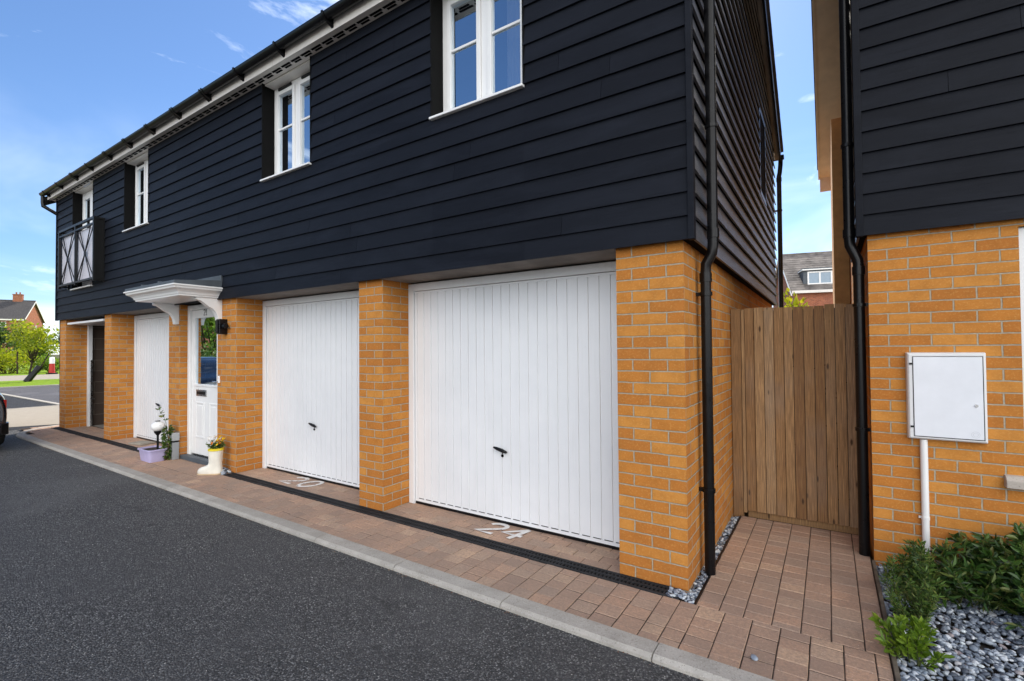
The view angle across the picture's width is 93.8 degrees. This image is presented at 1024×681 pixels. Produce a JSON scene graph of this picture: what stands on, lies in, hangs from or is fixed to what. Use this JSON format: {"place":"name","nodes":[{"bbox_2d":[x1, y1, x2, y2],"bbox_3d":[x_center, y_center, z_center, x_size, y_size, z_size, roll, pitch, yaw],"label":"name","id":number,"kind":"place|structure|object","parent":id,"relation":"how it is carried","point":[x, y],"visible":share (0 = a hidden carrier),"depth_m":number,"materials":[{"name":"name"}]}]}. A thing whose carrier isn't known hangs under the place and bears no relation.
{"place":"outdoors","nodes":[
{"label":"outdoors","id":0,"kind":"place"},
{"bbox_2d":[3,395,54,408],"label":"side road","id":1,"kind":"structure","parent":0,"point":[13,402],"depth_m":14.61,"materials":[{"name":"grey asphalt"}]},
{"bbox_2d":[0,386,58,402],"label":"cross road","id":2,"kind":"structure","parent":0,"point":[48,393],"depth_m":18.71,"materials":[{"name":"grey asphalt"}]},
{"bbox_2d":[0,379,58,386],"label":"lawn","id":3,"kind":"structure","parent":0,"point":[32,383],"depth_m":24.15,"materials":[{"name":"green plant"}]},
{"bbox_2d":[0,374,58,380],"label":"footpath","id":4,"kind":"structure","parent":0,"point":[23,377],"depth_m":30.10,"materials":[{"name":"beige concrete"}]},
{"bbox_2d":[0,362,58,375],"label":"lawn","id":5,"kind":"structure","parent":0,"point":[44,371],"depth_m":37.98,"materials":[{"name":"green plant"}]},
{"bbox_2d":[16,350,17,373],"bbox_3d":[-36.331,1.587,35.218,0.140,1.850,0.133,-1,-1,33],"label":"timber post","id":6,"kind":"object","parent":5,"relation":"on","point":[16,362],"visible":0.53,"depth_m":35.18,"materials":[{"name":"green wood"}]},
{"bbox_2d":[46,357,57,373],"bbox_3d":[-33.304,1.818,34.712,0.520,1.260,0.520,-1,-1,33],"label":"bollard","id":7,"kind":"object","parent":5,"relation":"on","point":[51,365],"visible":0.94,"depth_m":34.60,"materials":[{"name":"red paint"}]},
{"bbox_2d":[7,405,58,426],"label":"pavement","id":8,"kind":"structure","parent":0,"point":[34,416],"depth_m":11.54,"materials":[{"name":"beige concrete"}]},
{"bbox_2d":[9,424,58,429],"bbox_3d":[-10.535,1.783,9.403,4.702,0.001,1.416,0,-1,-37],"label":"tarmac strip","id":9,"kind":"object","parent":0,"point":[15,428],"depth_m":9.87,"materials":[{"name":"grey asphalt"}]},
{"bbox_2d":[8,475,664,679],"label":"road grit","id":10,"kind":"object","parent":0,"point":[239,589],"visible":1,"depth_m":3.19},
{"bbox_2d":[0,429,701,680],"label":"road","id":11,"kind":"structure","parent":0,"point":[338,614],"depth_m":2.85,"materials":[{"name":"grey asphalt"}]},
{"bbox_2d":[0,393,8,444],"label":"parked car","id":12,"kind":"object","parent":11,"relation":"on","point":[4,427],"visible":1,"depth_m":7.47,"materials":[{"name":"black paint"}]},
{"bbox_2d":[39,0,783,592],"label":"garage house","id":13,"kind":"structure","parent":0,"point":[509,262],"depth_m":4.32,"materials":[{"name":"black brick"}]},
{"bbox_2d":[70,189,92,290],"bbox_3d":[-7.947,-1.912,8.997,1.112,1.892,0.245,-1,-1,33],"label":"french door","id":14,"kind":"structure","parent":13,"relation":"in","point":[87,197],"depth_m":9.17,"materials":[{"name":"white plastic"}]},
{"bbox_2d":[67,319,104,426],"bbox_3d":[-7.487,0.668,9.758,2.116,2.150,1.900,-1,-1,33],"label":"door frame","id":15,"kind":"structure","parent":13,"relation":"in","point":[98,322],"depth_m":9.79,"materials":[{"name":"white metal"}]},
{"bbox_2d":[122,160,148,231],"bbox_3d":[-5.883,-2.334,7.643,0.946,1.133,0.240,-1,-1,33],"label":"window","id":16,"kind":"structure","parent":13,"relation":"in","point":[141,170],"depth_m":7.81,"materials":[{"name":"white plastic"}]},
{"bbox_2d":[133,312,168,444],"bbox_3d":[-5.739,0.618,7.888,2.256,2.150,0.084,-1,-1,33],"label":"garage door","id":17,"kind":"structure","parent":13,"relation":"in","point":[151,331],"depth_m":8.14,"materials":[{"name":"white metal"}]},
{"bbox_2d":[180,304,217,464],"bbox_3d":[-4.200,0.580,6.553,1.076,2.170,0.165,-1,-1,33],"label":"front door","id":18,"kind":"structure","parent":13,"relation":"in","point":[202,355],"depth_m":6.68,"materials":[{"name":"white plastic"}]},
{"bbox_2d":[260,72,311,181],"bbox_3d":[-2.459,-2.405,5.381,0.936,1.133,0.240,-1,-1,33],"label":"window","id":19,"kind":"structure","parent":13,"relation":"in","point":[292,100],"depth_m":5.44,"materials":[{"name":"white plastic"}]},
{"bbox_2d":[262,290,358,489],"bbox_3d":[-2.250,0.546,5.583,2.300,2.150,0.084,-1,-1,33],"label":"garage door","id":20,"kind":"structure","parent":13,"relation":"in","point":[310,391],"depth_m":5.63,"materials":[{"name":"white metal"}]},
{"bbox_2d":[429,0,524,120],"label":"window","id":21,"kind":"structure","parent":13,"relation":"in","point":[482,39],"depth_m":3.98,"materials":[{"name":"white plastic"}]},
{"bbox_2d":[408,261,619,550],"bbox_3d":[-0.053,0.501,4.132,2.286,2.150,0.084,-1,-1,33],"label":"garage door","id":22,"kind":"structure","parent":13,"relation":"in","point":[513,386],"depth_m":4.04,"materials":[{"name":"white metal"}]},
{"bbox_2d":[758,107,766,206],"bbox_3d":[3.275,-2.396,6.297,0.038,1.130,0.680,-1,-1,33],"label":"side window","id":23,"kind":"structure","parent":13,"relation":"in","point":[762,146],"depth_m":6.31,"materials":[{"name":"black plastic"}]},
{"bbox_2d":[0,0,831,354],"label":"sky","id":24,"kind":"structure","parent":0,"point":[78,78],"materials":[{"name":"blue"}]},
{"bbox_2d":[13,354,871,561],"bbox_3d":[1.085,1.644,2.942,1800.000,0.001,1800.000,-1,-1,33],"label":"ground","id":25,"kind":"structure","parent":0,"point":[57,357],"depth_m":147.76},
{"bbox_2d":[0,322,24,361],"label":"tree","id":26,"kind":"object","parent":25,"relation":"on","point":[3,332],"visible":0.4,"depth_m":40.84,"materials":[{"name":"green plant"}]},
{"bbox_2d":[0,345,42,373],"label":"bush","id":27,"kind":"object","parent":25,"relation":"on","point":[5,357],"visible":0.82,"depth_m":36.03,"materials":[{"name":"green plant"}]},
{"bbox_2d":[0,292,45,361],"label":"brick house","id":28,"kind":"structure","parent":25,"relation":"on","point":[18,307],"depth_m":76.61,"materials":[{"name":"tile"}]},
{"bbox_2d":[0,384,58,388],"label":"verge kerb","id":29,"kind":"structure","parent":25,"relation":"on","point":[29,386],"depth_m":21.75,"materials":[{"name":"concrete"}]},
{"bbox_2d":[1,393,58,408],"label":"road kerb","id":30,"kind":"structure","parent":25,"relation":"on","point":[55,403],"depth_m":15.28,"materials":[{"name":"concrete"}]},
{"bbox_2d":[4,318,58,381],"bbox_3d":[-25.684,0.560,25.759,2.142,3.487,2.168,0,-1,-7],"label":"young tree","id":31,"kind":"object","parent":25,"relation":"on","point":[39,336],"visible":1,"depth_m":25.60,"materials":[{"name":"green plant"}]},
{"bbox_2d":[6,333,58,362],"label":"tree","id":32,"kind":"object","parent":25,"relation":"on","point":[40,353],"visible":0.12,"depth_m":48.20,"materials":[{"name":"green plant"}]},
{"bbox_2d":[32,354,58,372],"bbox_3d":[-35.998,1.822,37.479,2.553,1.492,2.552,0,-1,-22],"label":"bush","id":33,"kind":"object","parent":25,"relation":"on","point":[45,366],"visible":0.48,"depth_m":37.02,"materials":[{"name":"green plant"}]},
{"bbox_2d":[49,331,58,343],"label":"tree","id":34,"kind":"object","parent":25,"relation":"on","point":[55,335],"visible":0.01,"depth_m":47.32,"materials":[{"name":"green plant"}]},
{"bbox_2d":[16,425,774,680],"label":"kerb","id":35,"kind":"structure","parent":25,"relation":"on","point":[686,662],"depth_m":2.98,"materials":[{"name":"concrete"}]},
{"bbox_2d":[694,515,740,604],"bbox_3d":[1.551,1.587,3.528,0.010,0.088,1.750,-1,-1,33],"label":"edging strip","id":36,"kind":"object","parent":25,"relation":"on","point":[709,576],"visible":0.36,"depth_m":3.39,"materials":[{"name":"black plastic"}]},
{"bbox_2d":[778,288,808,309],"bbox_3d":[5.755,0.327,9.785,1.183,2.848,1.250,0,-1,-13],"label":"garden shrub","id":37,"kind":"object","parent":25,"relation":"on","point":[787,300],"visible":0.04,"depth_m":9.75,"materials":[{"name":"yellow plant"}]},
{"bbox_2d":[773,251,832,308],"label":"brick house","id":38,"kind":"structure","parent":25,"relation":"on","point":[808,276],"depth_m":37.34,"materials":[{"name":"brick"}]},
{"bbox_2d":[872,560,900,680],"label":"edging strip","id":39,"kind":"object","parent":25,"relation":"on","point":[897,677],"visible":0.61,"depth_m":2.69,"materials":[{"name":"grey concrete"}]},
{"bbox_2d":[20,425,894,680],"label":"paving","id":40,"kind":"structure","parent":0,"point":[728,647],"depth_m":3.17,"materials":[{"name":"brick"}]},
{"bbox_2d":[53,427,138,451],"bbox_3d":[-7.184,1.740,8.329,4.903,0.066,0.119,-1,-1,33],"label":"drain channel","id":41,"kind":"object","parent":40,"relation":"in","point":[122,445],"visible":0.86,"depth_m":8.28,"materials":[{"name":"black metal"}]},
{"bbox_2d":[128,440,155,444],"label":"stone slab","id":42,"kind":"structure","parent":40,"relation":"on","point":[142,442],"depth_m":7.84,"materials":[{"name":"beige stone"}]},
{"bbox_2d":[137,445,167,462],"bbox_3d":[-4.991,1.578,6.658,0.396,0.172,0.240,-1,-1,33],"label":"planter tub","id":43,"kind":"object","parent":40,"relation":"on","point":[150,454],"visible":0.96,"depth_m":6.58,"materials":[{"name":"purple plastic"}]},
{"bbox_2d":[151,420,164,448],"bbox_3d":[-4.905,1.322,6.641,0.164,0.422,0.164,-1,-1,33],"label":"globe lamp","id":44,"kind":"object","parent":43,"relation":"in","point":[157,426],"visible":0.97,"depth_m":6.61,"materials":[{"name":"white glass"}]},
{"bbox_2d":[155,407,174,459],"bbox_3d":[-4.818,1.296,6.692,0.220,0.737,0.184,-1,-1,15],"label":"climbing plant","id":45,"kind":"object","parent":40,"relation":"on","point":[164,436],"visible":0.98,"depth_m":6.66,"materials":[{"name":"green plant"}]},
{"bbox_2d":[169,432,179,459],"bbox_3d":[-4.734,1.478,6.723,0.112,0.370,0.090,-1,-1,33],"label":"grey post","id":46,"kind":"object","parent":40,"relation":"on","point":[175,437],"visible":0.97,"depth_m":6.69,"materials":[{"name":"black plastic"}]},
{"bbox_2d":[197,447,223,474],"bbox_3d":[-3.700,1.480,5.883,0.302,0.318,0.174,0,-1,-7],"label":"boot planter","id":47,"kind":"object","parent":40,"relation":"on","point":[214,466],"visible":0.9,"depth_m":5.83,"materials":[{"name":"beige rubber"}]},
{"bbox_2d":[206,435,225,448],"bbox_3d":[-3.640,1.253,5.894,0.218,0.191,0.217,-1,-1,33],"label":"flower plant","id":48,"kind":"object","parent":47,"relation":"on","point":[215,444],"visible":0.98,"depth_m":5.88,"materials":[{"name":"yellow plant"}]},
{"bbox_2d":[221,467,230,474],"bbox_3d":[-3.583,1.609,5.938,0.247,0.068,0.138,-1,-1,33],"label":"stone heap","id":49,"kind":"object","parent":40,"relation":"on","point":[225,470],"visible":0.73,"depth_m":5.91,"materials":[{"name":"stone"}]},
{"bbox_2d":[281,477,323,486],"bbox_3d":[-2.402,1.615,5.484,0.560,0.001,0.288,-1,-1,33],"label":"painted number","id":50,"kind":"object","parent":40,"relation":"on","point":[305,478],"visible":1,"depth_m":5.46,"materials":[{"name":"paint"}]},
{"bbox_2d":[223,472,681,600],"bbox_3d":[-1.228,1.617,4.396,5.400,0.066,0.119,-1,-1,33],"label":"drain channel","id":51,"kind":"object","parent":40,"relation":"in","point":[631,581],"visible":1,"depth_m":3.71,"materials":[{"name":"black metal"}]},
{"bbox_2d":[476,523,529,538],"bbox_3d":[-0.080,1.567,3.967,0.437,0.001,0.259,-1,-1,33],"label":"painted number","id":52,"kind":"object","parent":40,"relation":"on","point":[517,534],"visible":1,"depth_m":3.95,"materials":[{"name":"white paint"}]},
{"bbox_2d":[751,654,757,660],"bbox_3d":[1.159,1.517,2.295,0.027,0.020,0.042,0,-1,-20],"label":"stray pebble","id":53,"kind":"object","parent":40,"relation":"on","point":[754,657],"visible":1,"depth_m":2.29,"materials":[{"name":"stone"}]},
{"bbox_2d":[681,524,1023,680],"bbox_3d":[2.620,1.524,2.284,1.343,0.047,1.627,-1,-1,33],"label":"pebbles","id":54,"kind":"object","parent":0,"point":[966,663],"visible":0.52,"depth_m":2.40,"materials":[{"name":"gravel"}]},
{"bbox_2d":[665,516,739,603],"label":"gravel","id":55,"kind":"structure","parent":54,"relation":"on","point":[693,594],"depth_m":3.10,"materials":[{"name":"grey gravel"}]},
{"bbox_2d":[877,574,944,630],"bbox_3d":[2.129,1.407,2.558,0.265,0.287,0.275,-1,-1,27],"label":"shrub","id":56,"kind":"object","parent":54,"relation":"on","point":[927,600],"visible":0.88,"depth_m":2.53,"materials":[{"name":"green plant"}]},
{"bbox_2d":[868,611,954,671],"bbox_3d":[1.894,1.429,2.293,0.304,0.237,0.289,-1,-1,33],"label":"shrub","id":57,"kind":"object","parent":54,"relation":"on","point":[912,643],"visible":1,"depth_m":2.27,"materials":[{"name":"green plant"}]},
{"bbox_2d":[880,537,948,601],"bbox_3d":[2.342,1.363,2.802,0.299,0.380,0.283,-1,-1,33],"label":"shrub","id":58,"kind":"object","parent":54,"relation":"on","point":[910,567],"visible":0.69,"depth_m":2.82,"materials":[{"name":"green plant"}]},
{"bbox_2d":[901,538,1023,614],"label":"shrub","id":59,"kind":"object","parent":54,"relation":"on","point":[955,573],"visible":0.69,"depth_m":2.75,"materials":[{"name":"green plant"}]},
{"bbox_2d":[947,522,1023,609],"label":"shrub","id":60,"kind":"object","parent":54,"relation":"on","point":[988,547],"visible":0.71,"depth_m":2.81,"materials":[{"name":"green plant"}]},
{"bbox_2d":[996,574,1023,629],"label":"shrub","id":61,"kind":"object","parent":54,"relation":"on","point":[1019,601],"visible":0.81,"depth_m":2.49,"materials":[{"name":"green plant"}]},
{"bbox_2d":[811,0,1023,578],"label":"brick house","id":62,"kind":"structure","parent":0,"point":[919,114],"depth_m":3.18,"materials":[{"name":"brick"}]},
{"bbox_2d":[730,303,858,534],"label":"timber gate","id":63,"kind":"structure","parent":62,"relation":"attached to","point":[794,415],"depth_m":4.07,"materials":[{"name":"brown wood"}]},
{"bbox_2d":[1004,227,1023,489],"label":"window","id":64,"kind":"structure","parent":62,"relation":"in","point":[1010,481],"depth_m":2.98,"materials":[{"name":"white plastic"}]}
]}

